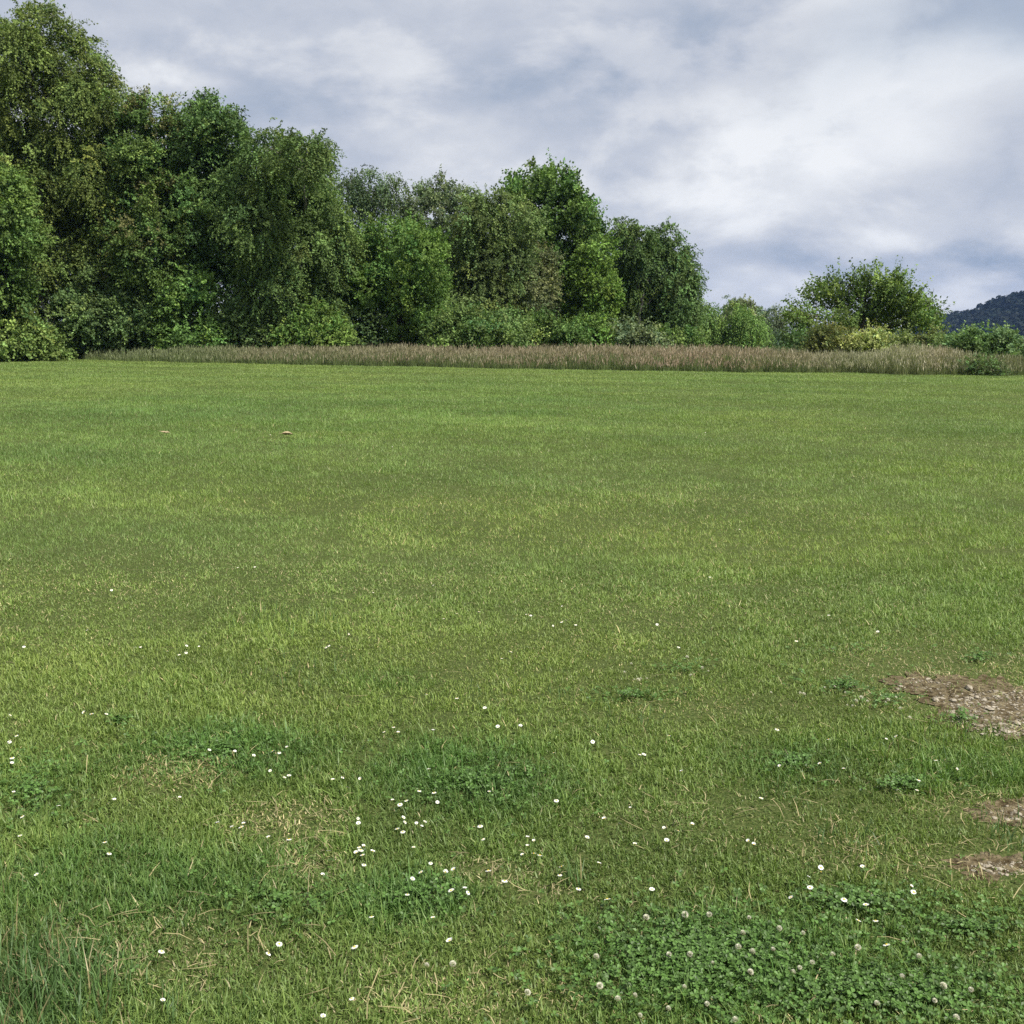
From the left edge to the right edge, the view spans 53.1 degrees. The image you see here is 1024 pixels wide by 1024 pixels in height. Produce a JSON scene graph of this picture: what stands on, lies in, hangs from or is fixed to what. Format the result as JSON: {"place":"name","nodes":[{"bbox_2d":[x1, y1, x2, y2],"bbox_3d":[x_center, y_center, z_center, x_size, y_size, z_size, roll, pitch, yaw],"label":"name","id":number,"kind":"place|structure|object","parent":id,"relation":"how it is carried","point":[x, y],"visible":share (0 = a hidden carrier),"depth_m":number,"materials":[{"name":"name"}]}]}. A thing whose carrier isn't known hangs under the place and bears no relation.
{"place":"outdoors","nodes":[
{"label":"outdoors","id":0,"kind":"place"},
{"bbox_2d":[0,331,1023,1023],"bbox_3d":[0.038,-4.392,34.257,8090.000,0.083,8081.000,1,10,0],"label":"lawn ground","id":1,"kind":"structure","parent":0,"point":[1012,881],"depth_m":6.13,"materials":[{"name":"green plant"}]},
{"bbox_2d":[0,153,64,333],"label":"hazel tree","id":2,"kind":"object","parent":1,"relation":"on","point":[21,238],"visible":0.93,"depth_m":49.01,"materials":[{"name":"green plant"}]},
{"bbox_2d":[0,301,78,361],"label":"hazel bush","id":3,"kind":"object","parent":1,"relation":"on","point":[27,337],"visible":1,"depth_m":49.54,"materials":[{"name":"green plant"}]},
{"bbox_2d":[0,0,151,326],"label":"birch tree","id":4,"kind":"object","parent":1,"relation":"on","point":[74,94],"visible":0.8,"depth_m":52.98,"materials":[{"name":"green plant"}]},
{"bbox_2d":[39,255,157,357],"bbox_3d":[-21.391,-10.764,54.140,6.192,5.517,5.597,1,10,0],"label":"shrub","id":5,"kind":"object","parent":1,"relation":"on","point":[92,321],"visible":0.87,"depth_m":53.10,"materials":[{"name":"green plant"}]},
{"bbox_2d":[73,83,212,346],"bbox_3d":[-18.657,-15.262,54.467,7.438,14.261,8.134,-7,12,-36],"label":"willow tree","id":6,"kind":"object","parent":1,"relation":"on","point":[144,229],"visible":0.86,"depth_m":52.85,"materials":[{"name":"green plant"}]},
{"bbox_2d":[119,295,172,351],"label":"shrub","id":7,"kind":"object","parent":1,"relation":"on","point":[148,334],"visible":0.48,"depth_m":53.39,"materials":[{"name":"green plant"}]},
{"bbox_2d":[141,256,245,355],"bbox_3d":[-17.076,-10.630,53.641,5.761,5.550,4.300,10,14,43],"label":"shrub","id":8,"kind":"object","parent":1,"relation":"on","point":[182,297],"visible":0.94,"depth_m":52.94,"materials":[{"name":"green plant"}]},
{"bbox_2d":[146,86,269,308],"bbox_3d":[-16.432,-15.415,55.259,6.961,14.371,6.893,1,10,0],"label":"alder tree","id":9,"kind":"object","parent":1,"relation":"on","point":[208,125],"visible":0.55,"depth_m":53.34,"materials":[{"name":"green plant"}]},
{"bbox_2d":[203,295,281,353],"bbox_3d":[-14.151,-9.775,54.344,5.158,3.676,3.732,1,10,0],"label":"shrub","id":10,"kind":"object","parent":1,"relation":"on","point":[250,335],"visible":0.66,"depth_m":53.49,"materials":[{"name":"green plant"}]},
{"bbox_2d":[279,431,292,434],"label":"dry leaf","id":11,"kind":"object","parent":1,"relation":"on","point":[287,433],"visible":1,"depth_m":15.49,"materials":[{"name":"beige plant"}]},
{"bbox_2d":[204,117,371,344],"bbox_3d":[-12.003,-14.032,53.784,9.364,12.276,10.821,1,10,0],"label":"birch tree","id":12,"kind":"object","parent":1,"relation":"on","point":[294,169],"visible":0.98,"depth_m":52.59,"materials":[{"name":"green plant"}]},
{"bbox_2d":[258,290,364,354],"bbox_3d":[-10.409,-9.619,53.208,4.857,3.783,4.907,-8,13,-40],"label":"shrub","id":13,"kind":"object","parent":1,"relation":"on","point":[309,332],"visible":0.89,"depth_m":52.85,"materials":[{"name":"green plant"}]},
{"bbox_2d":[14,140,708,354],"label":"woodland undergrowth","id":14,"kind":"object","parent":1,"relation":"on","point":[369,329],"visible":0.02,"depth_m":65.95,"materials":[{"name":"green plant"}]},
{"bbox_2d":[330,163,421,243],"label":"birch tree","id":15,"kind":"object","parent":1,"relation":"on","point":[366,202],"visible":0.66,"depth_m":72.53,"materials":[{"name":"green plant"}]},
{"bbox_2d":[340,208,459,354],"bbox_3d":[-6.480,-12.453,56.367,7.755,8.435,9.558,1,10,0],"label":"willow tree","id":16,"kind":"object","parent":1,"relation":"on","point":[409,251],"visible":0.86,"depth_m":55.34,"materials":[{"name":"green plant"}]},
{"bbox_2d":[391,165,490,241],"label":"aspen tree","id":17,"kind":"object","parent":1,"relation":"on","point":[430,196],"visible":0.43,"depth_m":74.07,"materials":[{"name":"green plant"}]},
{"bbox_2d":[449,960,455,975],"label":"clover flower","id":18,"kind":"object","parent":1,"relation":"on","point":[452,962],"visible":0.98,"depth_m":2.54,"materials":[{"name":"white plant"}]},
{"bbox_2d":[414,296,511,354],"bbox_3d":[-2.612,-9.810,55.222,5.373,3.611,3.896,1,10,0],"label":"shrub","id":19,"kind":"object","parent":1,"relation":"on","point":[468,330],"visible":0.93,"depth_m":54.49,"materials":[{"name":"green plant"}]},
{"bbox_2d":[430,176,551,353],"bbox_3d":[-1.918,-14.575,62.109,8.513,10.772,8.032,1,10,0],"label":"birch tree","id":20,"kind":"object","parent":1,"relation":"on","point":[494,255],"visible":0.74,"depth_m":59.98,"materials":[{"name":"green plant"}]},
{"bbox_2d":[0,359,1023,569],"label":"grass","id":21,"kind":"structure","parent":1,"relation":"on","point":[430,413],"depth_m":14.00,"materials":[{"name":"green plant"}]},
{"bbox_2d":[0,623,1023,1023],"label":"clover","id":22,"kind":"object","parent":1,"relation":"on","point":[888,989],"visible":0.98,"depth_m":2.66,"materials":[{"name":"green plant"}]},
{"bbox_2d":[0,598,1023,1023],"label":"long grass","id":23,"kind":"structure","parent":1,"relation":"on","point":[8,982],"depth_m":2.50,"materials":[{"name":"green plant"}]},
{"bbox_2d":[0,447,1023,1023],"bbox_3d":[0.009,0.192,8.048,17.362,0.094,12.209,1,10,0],"label":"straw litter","id":24,"kind":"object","parent":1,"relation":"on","point":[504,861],"visible":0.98,"depth_m":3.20,"materials":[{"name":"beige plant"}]},
{"bbox_2d":[479,300,550,358],"bbox_3d":[0.435,-9.984,56.607,4.078,3.496,4.666,8,12,35],"label":"shrub","id":25,"kind":"object","parent":1,"relation":"on","point":[519,332],"visible":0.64,"depth_m":55.82,"materials":[{"name":"green plant"}]},
{"bbox_2d":[519,989,530,1002],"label":"clover flower","id":26,"kind":"object","parent":1,"relation":"on","point":[528,991],"visible":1,"depth_m":2.43,"materials":[{"name":"white plant"}]},
{"bbox_2d":[501,239,571,346],"bbox_3d":[1.584,-12.989,62.379,3.648,7.410,6.437,3,10,13],"label":"elder tree","id":27,"kind":"object","parent":1,"relation":"on","point":[549,282],"visible":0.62,"depth_m":61.79,"materials":[{"name":"green plant"}]},
{"bbox_2d":[64,341,1023,375],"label":"uncut grass","id":28,"kind":"structure","parent":1,"relation":"on","point":[918,360],"depth_m":45.63,"materials":[{"name":"beige plant"}]},
{"bbox_2d":[493,147,615,345],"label":"maple tree","id":29,"kind":"object","parent":1,"relation":"on","point":[567,205],"visible":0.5,"depth_m":65.45,"materials":[{"name":"green plant"}]},
{"bbox_2d":[520,302,595,352],"bbox_3d":[2.517,-9.974,57.156,4.684,3.360,3.888,1,10,0],"label":"shrub","id":30,"kind":"object","parent":1,"relation":"on","point":[564,334],"visible":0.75,"depth_m":56.63,"materials":[{"name":"green plant"}]},
{"bbox_2d":[557,230,625,326],"bbox_3d":[5.484,-13.518,63.788,4.954,8.000,5.653,9,13,42],"label":"lime tree","id":31,"kind":"object","parent":1,"relation":"on","point":[593,279],"visible":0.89,"depth_m":62.39,"materials":[{"name":"green plant"}]},
{"bbox_2d":[566,306,626,350],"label":"shrub","id":32,"kind":"object","parent":1,"relation":"on","point":[601,332],"visible":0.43,"depth_m":58.30,"materials":[{"name":"green plant"}]},
{"bbox_2d":[593,982,602,996],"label":"clover flower","id":33,"kind":"object","parent":1,"relation":"on","point":[600,984],"visible":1,"depth_m":2.45,"materials":[{"name":"white plant"}]},
{"bbox_2d":[594,314,678,356],"bbox_3d":[6.976,-9.976,58.943,4.867,2.827,3.683,10,14,43],"label":"shrub","id":34,"kind":"object","parent":1,"relation":"on","point":[637,335],"visible":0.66,"depth_m":58.33,"materials":[{"name":"green plant"}]},
{"bbox_2d":[642,914,649,928],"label":"clover flower","id":35,"kind":"object","parent":1,"relation":"on","point":[646,916],"visible":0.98,"depth_m":2.74,"materials":[{"name":"white plant"}]},
{"bbox_2d":[604,216,712,340],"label":"weeping birch","id":36,"kind":"object","parent":1,"relation":"on","point":[671,278],"visible":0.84,"depth_m":70.06,"materials":[{"name":"green plant"}]},
{"bbox_2d":[650,320,710,354],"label":"shrub","id":37,"kind":"object","parent":1,"relation":"on","point":[693,337],"visible":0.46,"depth_m":61.83,"materials":[{"name":"green plant"}]},
{"bbox_2d":[698,294,776,350],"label":"willow bush","id":38,"kind":"object","parent":1,"relation":"on","point":[747,328],"visible":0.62,"depth_m":83.23,"materials":[{"name":"green plant"}]},
{"bbox_2d":[720,293,769,323],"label":"poplar tree","id":39,"kind":"object","parent":1,"relation":"on","point":[747,303],"visible":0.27,"depth_m":117.20,"materials":[{"name":"green plant"}]},
{"bbox_2d":[758,303,790,349],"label":"birch tree","id":40,"kind":"object","parent":1,"relation":"on","point":[777,325],"visible":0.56,"depth_m":104.93,"materials":[{"name":"green plant"}]},
{"bbox_2d":[760,323,835,353],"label":"shrub","id":41,"kind":"object","parent":1,"relation":"on","point":[800,333],"visible":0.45,"depth_m":54.95,"materials":[{"name":"green plant"}]},
{"bbox_2d":[794,312,859,354],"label":"shrub","id":42,"kind":"object","parent":1,"relation":"on","point":[823,336],"visible":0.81,"depth_m":50.54,"materials":[{"name":"green plant"}]},
{"bbox_2d":[854,944,861,952],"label":"clover flower","id":43,"kind":"object","parent":1,"relation":"on","point":[856,946],"visible":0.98,"depth_m":2.61,"materials":[{"name":"white plant"}]},
{"bbox_2d":[765,255,954,350],"bbox_3d":[20.322,-11.682,59.104,11.342,6.279,7.466,1,10,0],"label":"cherry tree","id":44,"kind":"object","parent":1,"relation":"on","point":[895,297],"visible":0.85,"depth_m":57.64,"materials":[{"name":"green plant"}]},
{"bbox_2d":[829,318,906,360],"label":"shrub","id":45,"kind":"object","parent":1,"relation":"on","point":[875,338],"visible":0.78,"depth_m":49.38,"materials":[{"name":"green plant"}]},
{"bbox_2d":[887,322,954,356],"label":"shrub","id":46,"kind":"object","parent":1,"relation":"on","point":[908,338],"visible":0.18,"depth_m":51.43,"materials":[{"name":"green plant"}]},
{"bbox_2d":[879,671,967,696],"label":"bare ground","id":47,"kind":"structure","parent":1,"relation":"on","point":[913,685],"depth_m":4.70,"materials":[{"name":"brown soil"}]},
{"bbox_2d":[940,982,946,989],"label":"clover flower","id":48,"kind":"object","parent":1,"relation":"on","point":[944,984],"visible":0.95,"depth_m":2.46,"materials":[{"name":"white plant"}]},
{"bbox_2d":[916,320,972,355],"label":"shrub","id":49,"kind":"object","parent":1,"relation":"on","point":[947,339],"visible":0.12,"depth_m":48.80,"materials":[{"name":"green plant"}]},
{"bbox_2d":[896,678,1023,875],"bbox_3d":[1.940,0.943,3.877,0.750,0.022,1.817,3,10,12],"label":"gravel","id":50,"kind":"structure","parent":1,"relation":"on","point":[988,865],"depth_m":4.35,"materials":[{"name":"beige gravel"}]},
{"bbox_2d":[913,673,1023,739],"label":"bare ground","id":51,"kind":"structure","parent":1,"relation":"on","point":[987,687],"depth_m":4.50,"materials":[{"name":"brown soil"}]},
{"bbox_2d":[965,685,972,690],"bbox_3d":[2.073,0.799,4.649,0.033,0.024,0.061,5,11,26],"label":"stone","id":52,"kind":"object","parent":51,"relation":"on","point":[970,687],"visible":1,"depth_m":4.64,"materials":[{"name":"beige stone"}]},
{"bbox_2d":[946,321,1002,355],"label":"shrub","id":53,"kind":"object","parent":1,"relation":"on","point":[972,339],"visible":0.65,"depth_m":47.45,"materials":[{"name":"green plant"}]},
{"bbox_2d":[939,851,1023,883],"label":"bare ground","id":54,"kind":"structure","parent":1,"relation":"on","point":[977,860],"depth_m":3.13,"materials":[{"name":"brown soil"}]},
{"bbox_2d":[958,352,1011,374],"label":"shrub","id":55,"kind":"object","parent":1,"relation":"on","point":[995,362],"visible":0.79,"depth_m":42.35,"materials":[{"name":"green plant"}]},
{"bbox_2d":[962,796,1023,827],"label":"bare ground","id":56,"kind":"structure","parent":1,"relation":"on","point":[1002,803],"depth_m":3.48,"materials":[{"name":"brown soil"}]},
{"bbox_2d":[984,320,1023,364],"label":"shrub","id":57,"kind":"object","parent":1,"relation":"on","point":[1009,341],"visible":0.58,"depth_m":47.78,"materials":[{"name":"green plant"}]},
{"bbox_2d":[0,0,1023,334],"label":"sky","id":58,"kind":"structure","parent":0,"point":[789,139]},
{"bbox_3d":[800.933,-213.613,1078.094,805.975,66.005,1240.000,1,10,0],"label":"hill","id":59,"kind":"structure","parent":0,"visible":0},
{"bbox_2d":[895,290,1023,335],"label":"hillside woods","id":60,"kind":"object","parent":59,"relation":"on","point":[1008,309],"visible":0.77,"depth_m":1021.14,"materials":[{"name":"green plant"}]}
]}

